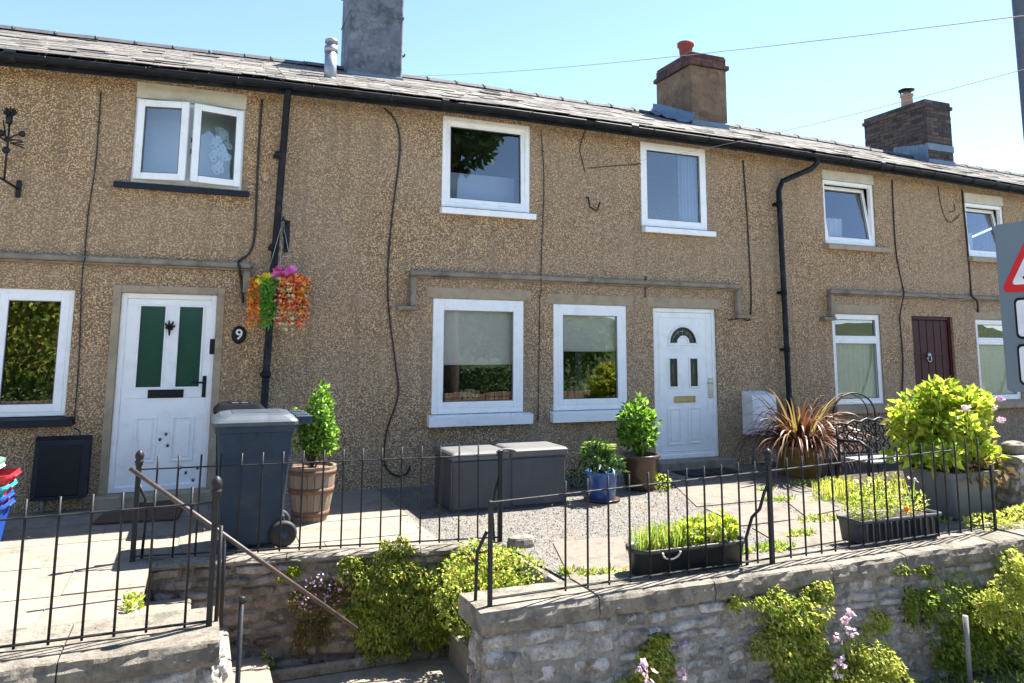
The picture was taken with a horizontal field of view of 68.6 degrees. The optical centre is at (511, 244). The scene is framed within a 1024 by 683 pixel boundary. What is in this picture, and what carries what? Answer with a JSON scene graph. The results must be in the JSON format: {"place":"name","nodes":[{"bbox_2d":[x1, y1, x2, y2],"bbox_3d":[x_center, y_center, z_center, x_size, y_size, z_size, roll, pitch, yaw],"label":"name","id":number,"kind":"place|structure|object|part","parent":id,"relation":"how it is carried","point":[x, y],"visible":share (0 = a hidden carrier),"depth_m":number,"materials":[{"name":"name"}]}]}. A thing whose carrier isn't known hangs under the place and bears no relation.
{"place":"outdoors","nodes":[
{"label":"outdoors","id":0,"kind":"place"},
{"bbox_2d":[35,504,287,625],"bbox_3d":[-4.936,2.375,5.407,8.250,0.001,3.800,4,-8,-22],"label":"paving bed","id":1,"kind":"object","parent":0,"point":[162,544],"depth_m":6.22,"materials":[{"name":"concrete"}]},
{"bbox_2d":[0,489,442,630],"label":"paving","id":2,"kind":"structure","parent":0,"point":[39,548],"depth_m":6.15,"materials":[{"name":"beige stone"}]},
{"bbox_2d":[0,496,15,540],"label":"recycling box","id":3,"kind":"object","parent":2,"relation":"on","point":[4,510],"visible":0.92,"depth_m":6.25,"materials":[{"name":"blue plastic"}]},
{"bbox_2d":[0,489,14,505],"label":"recycling box","id":4,"kind":"object","parent":3,"relation":"in","point":[8,495],"visible":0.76,"depth_m":6.19,"materials":[{"name":"blue plastic"}]},
{"bbox_2d":[0,478,17,497],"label":"recycling box","id":5,"kind":"object","parent":4,"relation":"in","point":[3,489],"visible":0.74,"depth_m":6.14,"materials":[{"name":"teal plastic"}]},
{"bbox_2d":[0,468,20,505],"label":"recycling box","id":6,"kind":"object","parent":5,"relation":"in","point":[8,476],"visible":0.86,"depth_m":6.28,"materials":[{"name":"red plastic"}]},
{"bbox_2d":[0,457,5,468],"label":"recycling box","id":7,"kind":"object","parent":6,"relation":"on","point":[2,461],"visible":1,"depth_m":6.35,"materials":[{"name":"white plastic"}]},
{"bbox_2d":[121,590,144,612],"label":"weed","id":8,"kind":"object","parent":2,"relation":"on","point":[131,601],"visible":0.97,"depth_m":4.72,"materials":[{"name":"green plant"}]},
{"bbox_2d":[92,507,182,524],"bbox_3d":[-3.582,2.608,7.232,0.720,0.022,0.540,3,-8,-16],"label":"door mat","id":9,"kind":"object","parent":2,"relation":"on","point":[164,514],"depth_m":7.13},
{"bbox_2d":[211,400,264,516],"bbox_3d":[-2.631,2.060,7.160,0.458,1.105,0.578,4,-8,-22],"label":"wheelie bin","id":10,"kind":"object","parent":2,"relation":"on","point":[231,405],"visible":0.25,"depth_m":7.03,"materials":[{"name":"black plastic"}]},
{"bbox_2d":[211,409,312,547],"bbox_3d":[-2.156,1.964,6.374,0.795,1.089,0.655,4,-8,-22],"label":"wheelie bin","id":11,"kind":"object","parent":2,"relation":"on","point":[251,435],"visible":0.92,"depth_m":6.13,"materials":[{"name":"grey plastic"}]},
{"bbox_2d":[288,378,340,523],"bbox_3d":[-1.914,1.958,7.225,0.467,1.331,0.480,-4,-9,28],"label":"planted barrel","id":12,"kind":"object","parent":2,"relation":"on","point":[321,425],"visible":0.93,"depth_m":7.13,"materials":[{"name":"brown wood"}]},
{"bbox_2d":[459,389,479,400],"bbox_3d":[-0.553,1.966,9.544,0.285,0.274,0.217,4,-8,-22],"label":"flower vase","id":13,"kind":"object","parent":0,"point":[472,394],"visible":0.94,"depth_m":9.51,"materials":[{"name":"beige ceramic"}]},
{"bbox_2d":[0,0,1023,237],"label":"sky","id":14,"kind":"structure","parent":0,"point":[780,88],"materials":[{"name":"blue"}]},
{"bbox_2d":[497,545,563,587],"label":"terrain","id":15,"kind":"structure","parent":0,"point":[549,576],"depth_m":5.67,"materials":[{"name":"brown stone"}]},
{"bbox_2d":[433,537,549,640],"bbox_3d":[-0.117,2.686,5.807,0.954,0.744,0.726,-1,-8,11],"label":"bush","id":16,"kind":"object","parent":15,"relation":"on","point":[502,572],"visible":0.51,"depth_m":5.78,"materials":[{"name":"green plant"}]},
{"bbox_2d":[566,467,585,488],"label":"weed","id":17,"kind":"object","parent":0,"point":[574,475],"visible":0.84,"depth_m":8.80,"materials":[{"name":"green plant"}]},
{"bbox_2d":[570,381,588,393],"bbox_3d":[0.895,2.018,10.129,0.219,0.343,0.248,-6,-10,39],"label":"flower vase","id":18,"kind":"object","parent":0,"point":[585,388],"visible":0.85,"depth_m":10.10,"materials":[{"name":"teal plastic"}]},
{"bbox_2d":[377,464,1008,579],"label":"gravel","id":19,"kind":"structure","parent":0,"point":[658,512],"depth_m":7.33,"materials":[{"name":"grey gravel"}]},
{"bbox_2d":[507,534,534,548],"bbox_3d":[0.074,2.486,6.252,0.243,0.117,0.144,4,-8,-22],"label":"rough stone","id":20,"kind":"object","parent":19,"relation":"on","point":[522,541],"visible":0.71,"depth_m":6.20,"materials":[{"name":"beige stone"}]},
{"bbox_2d":[576,435,629,502],"bbox_3d":[0.984,2.424,8.136,0.624,0.687,0.568,4,-8,-22],"label":"potted plant","id":21,"kind":"object","parent":19,"relation":"on","point":[604,454],"visible":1,"depth_m":8.06,"materials":[{"name":"green plant"}]},
{"bbox_2d":[615,391,663,491],"bbox_3d":[1.481,2.295,8.838,0.618,1.135,0.509,4,-8,-22],"label":"potted shrub","id":22,"kind":"object","parent":19,"relation":"on","point":[640,460],"visible":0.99,"depth_m":8.73,"materials":[{"name":"green plant"}]},
{"bbox_2d":[654,473,671,490],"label":"weed","id":23,"kind":"object","parent":19,"relation":"on","point":[658,479],"visible":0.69,"depth_m":8.74,"materials":[{"name":"green plant"}]},
{"bbox_2d":[557,477,952,576],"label":"garden weeds","id":24,"kind":"object","parent":19,"relation":"on","point":[780,546],"visible":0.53,"depth_m":6.68,"materials":[{"name":"green plant"}]},
{"bbox_2d":[721,385,872,478],"bbox_3d":[3.720,2.406,9.797,2.071,1.199,2.009,4,-8,-22],"label":"potted flax","id":25,"kind":"object","parent":19,"relation":"on","point":[804,439],"visible":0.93,"depth_m":9.56,"materials":[{"name":"leaf"},{"name":"glazed ceramic"},{"name":"soil"}]},
{"bbox_2d":[812,475,867,500],"bbox_3d":[3.665,2.715,8.384,0.667,0.272,0.456,4,-8,-22],"label":"garden plant","id":26,"kind":"object","parent":19,"relation":"on","point":[840,487],"visible":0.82,"depth_m":8.32,"materials":[{"name":"yellow plant"}]},
{"bbox_2d":[835,417,909,487],"bbox_3d":[4.525,2.485,8.916,1.334,0.823,0.553,4,-8,-22],"label":"garden bench","id":27,"kind":"object","parent":19,"relation":"on","point":[852,457],"visible":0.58,"depth_m":8.94,"materials":[{"name":"metal"}]},
{"bbox_2d":[863,471,908,496],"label":"garden plant","id":28,"kind":"object","parent":19,"relation":"on","point":[894,483],"visible":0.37,"depth_m":8.52,"materials":[{"name":"green plant"}]},
{"bbox_2d":[836,476,941,543],"bbox_3d":[3.272,2.275,6.532,1.014,0.534,0.312,4,-8,-22],"label":"planter trough","id":29,"kind":"object","parent":19,"relation":"on","point":[855,526],"visible":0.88,"depth_m":6.43,"materials":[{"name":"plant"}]},
{"bbox_2d":[879,374,1019,519],"bbox_3d":[4.449,2.028,7.685,1.389,1.389,1.099,4,-8,-22],"label":"potted hydrangea","id":30,"kind":"object","parent":19,"relation":"on","point":[962,414],"visible":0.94,"depth_m":7.48,"materials":[{"name":"green plant"}]},
{"bbox_2d":[553,466,843,579],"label":"path","id":31,"kind":"structure","parent":0,"point":[576,554],"depth_m":7.49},
{"bbox_2d":[672,467,744,476],"bbox_3d":[2.586,2.989,9.872,0.840,0.018,0.440,4,-8,-22],"label":"door mat","id":32,"kind":"object","parent":31,"relation":"on","point":[699,472],"depth_m":9.82,"materials":[{"name":"rubber"}]},
{"bbox_2d":[657,87,1023,458],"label":"terraced house","id":33,"kind":"structure","parent":0,"point":[887,280],"depth_m":12.43,"materials":[{"name":"stone"}]},
{"bbox_2d":[822,180,892,252],"bbox_3d":[5.477,-0.430,12.295,1.350,1.130,0.550,4,-8,-22],"label":"window","id":34,"kind":"structure","parent":33,"relation":"in","point":[833,227],"depth_m":12.25,"materials":[{"name":"white plastic"}]},
{"bbox_2d":[832,314,895,413],"bbox_3d":[5.533,1.872,11.855,1.380,1.530,0.262,4,-8,-22],"label":"window","id":35,"kind":"structure","parent":33,"relation":"in","point":[857,358],"depth_m":11.91,"materials":[{"name":"white plastic"}]},
{"bbox_2d":[912,320,949,416],"bbox_3d":[6.989,2.244,12.445,0.834,1.967,0.103,4,-8,-22],"label":"door","id":36,"kind":"structure","parent":33,"relation":"in","point":[930,341],"depth_m":12.51,"materials":[{"name":"red paint"}]},
{"bbox_2d":[965,203,1002,262],"bbox_3d":[8.433,-0.170,13.497,1.250,1.050,0.550,4,-8,-22],"label":"window","id":37,"kind":"structure","parent":33,"relation":"in","point":[981,254],"depth_m":13.39,"materials":[{"name":"white plastic"}]},
{"bbox_2d":[975,320,1023,407],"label":"window","id":38,"kind":"structure","parent":33,"relation":"in","point":[991,359],"depth_m":13.11,"materials":[{"name":"white plastic"}]},
{"bbox_2d":[756,458,1019,517],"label":"garden soil","id":39,"kind":"structure","parent":0,"point":[890,467],"depth_m":10.24,"materials":[{"name":"brown soil"}]},
{"bbox_2d":[826,392,878,476],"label":"garden arch","id":40,"kind":"structure","parent":39,"relation":"on","point":[852,393],"depth_m":10.00,"materials":[{"name":"black paint"}]},
{"bbox_2d":[984,452,1023,517],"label":"stone pier","id":41,"kind":"structure","parent":39,"relation":"on","point":[1006,497],"depth_m":7.50,"materials":[{"name":"stone"}]},
{"bbox_2d":[1001,441,1023,454],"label":"white stone","id":42,"kind":"object","parent":41,"relation":"on","point":[1013,447],"visible":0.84,"depth_m":7.61,"materials":[{"name":"white stone"}]},
{"bbox_2d":[929,664,1023,682],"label":"pavement","id":43,"kind":"structure","parent":0,"point":[987,679],"depth_m":6.04,"materials":[{"name":"grey stone"}]},
{"bbox_2d":[0,606,228,682],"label":"garden wall","id":44,"kind":"structure","parent":43,"relation":"on","point":[194,653],"depth_m":4.08,"materials":[{"name":"stone"}]},
{"bbox_2d":[0,476,222,649],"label":"railing","id":45,"kind":"object","parent":44,"relation":"on","point":[216,486],"visible":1,"depth_m":4.25,"materials":[{"name":"black metal"}]},
{"bbox_2d":[235,596,244,682],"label":"iron stake","id":46,"kind":"object","parent":43,"relation":"on","point":[241,600],"visible":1,"depth_m":4.15,"materials":[{"name":"grey metal"}]},
{"bbox_2d":[278,655,467,682],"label":"landing","id":47,"kind":"object","parent":43,"relation":"on","point":[443,669],"depth_m":5.71,"materials":[{"name":"concrete"}]},
{"bbox_2d":[140,597,272,682],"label":"steps","id":48,"kind":"structure","parent":47,"relation":"on","point":[255,669],"depth_m":5.44,"materials":[{"name":"concrete"}]},
{"bbox_2d":[129,466,357,630],"bbox_3d":[-1.865,2.171,5.300,1.596,1.259,0.031,4,-8,-22],"label":"handrail","id":49,"kind":"object","parent":48,"relation":"on","point":[174,499],"visible":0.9,"depth_m":5.24,"materials":[{"name":"metal"}]},
{"bbox_2d":[137,540,504,682],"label":"retaining wall","id":50,"kind":"structure","parent":47,"relation":"on","point":[270,619],"depth_m":5.82,"materials":[{"name":"grey stone"}]},
{"bbox_2d":[261,649,275,669],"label":"wall plant","id":51,"kind":"object","parent":50,"relation":"attached to","point":[264,659],"depth_m":5.62,"materials":[{"name":"green plant"}]},
{"bbox_2d":[277,565,303,584],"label":"wall plant","id":52,"kind":"object","parent":50,"relation":"attached to","point":[292,571],"depth_m":5.85,"materials":[{"name":"green plant"}]},
{"bbox_2d":[129,444,502,561],"bbox_3d":[-1.514,2.104,6.132,2.921,0.914,0.134,2,-8,-13],"label":"railing","id":53,"kind":"object","parent":50,"relation":"on","point":[139,457],"visible":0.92,"depth_m":6.05,"materials":[{"name":"black metal"}]},
{"bbox_2d":[286,572,356,656],"bbox_3d":[-1.472,2.855,5.827,0.541,0.624,0.178,4,-8,-22],"label":"wall plant","id":54,"kind":"object","parent":50,"relation":"attached to","point":[338,596],"depth_m":5.82,"materials":[{"name":"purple plant"}]},
{"bbox_2d":[335,535,468,666],"bbox_3d":[-0.842,2.829,5.949,1.124,0.988,0.289,2,-8,-12],"label":"wall plant","id":55,"kind":"object","parent":50,"relation":"attached to","point":[378,618],"depth_m":5.93,"materials":[{"name":"green plant"}]},
{"bbox_2d":[449,627,471,682],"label":"steps","id":56,"kind":"structure","parent":47,"relation":"on","point":[459,659],"depth_m":5.81,"materials":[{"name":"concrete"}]},
{"bbox_2d":[0,467,1022,682],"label":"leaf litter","id":57,"kind":"object","parent":43,"relation":"on","point":[597,550],"visible":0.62,"depth_m":6.43,"materials":[{"name":"brown plant"}]},
{"bbox_2d":[459,528,1023,682],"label":"garden wall","id":58,"kind":"structure","parent":43,"relation":"on","point":[599,633],"depth_m":5.27,"materials":[{"name":"stone"}]},
{"bbox_2d":[614,632,688,682],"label":"wall plant","id":59,"kind":"object","parent":58,"relation":"attached to","point":[654,672],"depth_m":5.00,"materials":[{"name":"green plant"}]},
{"bbox_2d":[621,509,745,576],"bbox_3d":[1.289,2.198,5.593,1.017,0.412,0.338,4,-8,-22],"label":"planter trough","id":60,"kind":"object","parent":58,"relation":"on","point":[659,551],"visible":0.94,"depth_m":5.51,"materials":[{"name":"black plastic"}]},
{"bbox_2d":[474,438,997,606],"bbox_3d":[2.098,2.016,5.814,5.034,0.864,0.156,4,-8,-23],"label":"railing","id":61,"kind":"object","parent":58,"relation":"on","point":[768,454],"visible":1,"depth_m":5.72,"materials":[{"name":"black metal"}]},
{"bbox_2d":[726,580,855,682],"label":"wall plant","id":62,"kind":"object","parent":58,"relation":"attached to","point":[795,632],"depth_m":5.40,"materials":[{"name":"green plant"}]},
{"bbox_2d":[827,606,920,682],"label":"wall plant","id":63,"kind":"object","parent":58,"relation":"attached to","point":[890,663],"depth_m":5.58,"materials":[{"name":"green plant"}]},
{"bbox_2d":[890,563,937,631],"bbox_3d":[3.198,2.806,5.963,0.532,0.558,0.110,4,-8,-22],"label":"wall plant","id":64,"kind":"object","parent":58,"relation":"attached to","point":[908,612],"depth_m":5.95,"materials":[{"name":"green plant"}]},
{"bbox_2d":[910,545,1023,677],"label":"wall plant","id":65,"kind":"object","parent":58,"relation":"attached to","point":[1003,640],"depth_m":6.05,"materials":[{"name":"green plant"}]},
{"bbox_2d":[971,548,1023,639],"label":"wall plant","id":66,"kind":"object","parent":58,"relation":"attached to","point":[997,609],"depth_m":6.00,"materials":[{"name":"green plant"}]},
{"bbox_2d":[962,615,972,682],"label":"grey pipe","id":67,"kind":"object","parent":43,"relation":"on","point":[967,649],"visible":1,"depth_m":5.88,"materials":[{"name":"plastic"}]},
{"bbox_2d":[921,660,1023,682],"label":"verge weeds","id":68,"kind":"object","parent":43,"relation":"on","point":[961,679],"visible":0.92,"depth_m":6.01,"materials":[{"name":"green plant"}]},
{"bbox_2d":[973,518,1023,560],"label":"garden wall","id":69,"kind":"structure","parent":43,"relation":"on","point":[1016,530],"depth_m":6.86,"materials":[{"name":"stone"}]},
{"bbox_2d":[961,502,1023,530],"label":"stonecrop","id":70,"kind":"object","parent":69,"relation":"on","point":[1009,511],"visible":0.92,"depth_m":6.92,"materials":[{"name":"yellow plant"}]},
{"bbox_2d":[1011,0,1023,139],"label":"lamp post","id":71,"kind":"object","parent":43,"relation":"on","point":[1018,10],"visible":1,"depth_m":6.31,"materials":[{"name":"metal"}]},
{"bbox_2d":[994,221,1023,391],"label":"road sign","id":72,"kind":"object","parent":71,"relation":"attached to","point":[1009,241],"visible":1,"depth_m":6.10,"materials":[{"name":"grey metal"}]},
{"label":"ground","id":73,"kind":"structure","parent":0,"visible":0},
{"bbox_2d":[0,24,291,513],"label":"terraced house","id":74,"kind":"structure","parent":73,"relation":"on","point":[140,222],"depth_m":8.08,"materials":[{"name":"stone"}]},
{"bbox_2d":[0,106,25,197],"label":"weather vane","id":75,"kind":"object","parent":74,"relation":"attached to","point":[10,113],"visible":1,"depth_m":7.44,"materials":[{"name":"black paint"}]},
{"bbox_2d":[0,288,74,428],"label":"window","id":76,"kind":"structure","parent":74,"relation":"in","point":[22,413],"depth_m":7.61,"materials":[{"name":"white plastic"}]},
{"bbox_2d":[29,435,92,512],"bbox_3d":[-4.485,2.279,7.441,0.494,0.724,0.236,4,-8,-22],"label":"meter cabinet","id":77,"kind":"object","parent":74,"relation":"attached to","point":[61,465],"visible":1,"depth_m":7.38,"materials":[{"name":"black plastic"}]},
{"bbox_3d":[-4.461,2.225,7.371,0.399,0.496,0.076,4,-8,-22],"label":"door","id":78,"kind":"part","parent":77,"relation":"part of","materials":[{"name":"black plastic"}]},
{"bbox_2d":[114,298,211,486],"bbox_3d":[-3.716,1.578,8.040,0.853,1.982,0.102,4,-8,-22],"label":"door","id":79,"kind":"structure","parent":74,"relation":"in","point":[164,383],"depth_m":8.05,"materials":[{"name":"white plastic"}]},
{"bbox_2d":[113,98,249,197],"bbox_3d":[-3.677,-1.108,8.480,1.370,1.115,0.504,4,-8,-22],"label":"window","id":80,"kind":"structure","parent":74,"relation":"in","point":[185,144],"depth_m":8.48,"materials":[{"name":"white plastic"}]},
{"bbox_2d":[232,326,245,343],"bbox_3d":[-3.035,1.005,8.337,0.156,0.200,0.021,4,-8,-22],"label":"house number","id":81,"kind":"object","parent":74,"relation":"attached to","point":[238,334],"visible":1,"depth_m":8.33,"materials":[{"name":"black plastic"}]},
{"bbox_2d":[268,0,790,494],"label":"terraced house","id":82,"kind":"structure","parent":73,"relation":"on","point":[520,262],"depth_m":9.94,"materials":[{"name":"stone"}]},
{"bbox_2d":[281,216,289,251],"bbox_3d":[-2.577,-0.122,8.477,0.059,0.370,0.415,1,-8,-7],"label":"basket bracket","id":83,"kind":"object","parent":82,"relation":"attached to","point":[287,228],"visible":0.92,"depth_m":8.66,"materials":[{"name":"black metal"}]},
{"bbox_2d":[245,221,313,335],"bbox_3d":[-2.548,0.374,8.257,0.704,1.278,0.598,4,-8,-22],"label":"hanging basket","id":84,"kind":"object","parent":83,"relation":"hanging from","point":[292,287],"visible":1,"depth_m":8.06,"materials":[{"name":"orange plant"}]},
{"bbox_2d":[427,298,532,427],"bbox_3d":[-0.402,1.466,9.413,1.360,1.550,0.239,4,-8,-22],"label":"window","id":85,"kind":"structure","parent":82,"relation":"in","point":[465,331],"depth_m":9.46,"materials":[{"name":"white plastic"}]},
{"bbox_2d":[440,115,535,219],"bbox_3d":[-0.374,-0.967,9.907,1.290,1.285,0.530,4,-8,-22],"label":"window","id":86,"kind":"structure","parent":82,"relation":"in","point":[462,191],"depth_m":9.91,"materials":[{"name":"white plastic"}]},
{"bbox_2d":[550,304,629,422],"bbox_3d":[1.062,1.569,10.012,1.250,1.525,0.239,4,-8,-22],"label":"window","id":87,"kind":"structure","parent":82,"relation":"in","point":[576,327],"depth_m":10.06,"materials":[{"name":"white plastic"}]},
{"bbox_2d":[640,142,715,236],"bbox_3d":[2.366,-0.785,10.893,1.200,1.320,0.280,4,-8,-22],"label":"window","id":88,"kind":"structure","parent":82,"relation":"in","point":[686,161],"depth_m":10.99,"materials":[{"name":"white plastic"}]},
{"bbox_2d":[655,312,714,454],"bbox_3d":[2.440,1.952,10.555,0.945,1.977,0.103,4,-8,-22],"label":"door","id":89,"kind":"structure","parent":82,"relation":"in","point":[683,340],"depth_m":10.56,"materials":[{"name":"white plastic"}]},
{"bbox_2d":[428,15,1023,75],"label":"overhead wire","id":90,"kind":"object","parent":82,"relation":"attached to","point":[772,45],"visible":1,"depth_m":4.21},
{"bbox_2d":[742,391,777,464],"bbox_3d":[3.557,2.623,10.752,0.424,1.022,0.254,4,-8,-22],"label":"meter box","id":91,"kind":"object","parent":82,"relation":"attached to","point":[748,408],"visible":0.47,"depth_m":10.69,"materials":[{"name":"plastic"}]},
{"bbox_2d":[751,396,777,434],"bbox_3d":[3.600,2.432,10.676,0.424,0.539,0.035,4,-8,-22],"label":"door","id":92,"kind":"structure","parent":91,"relation":"in","point":[759,405],"depth_m":10.66,"materials":[{"name":"white plastic"}]},
{"bbox_2d":[591,69,1023,167],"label":"overhead wire","id":93,"kind":"object","parent":82,"relation":"attached to","point":[840,117],"visible":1,"depth_m":5.55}
]}

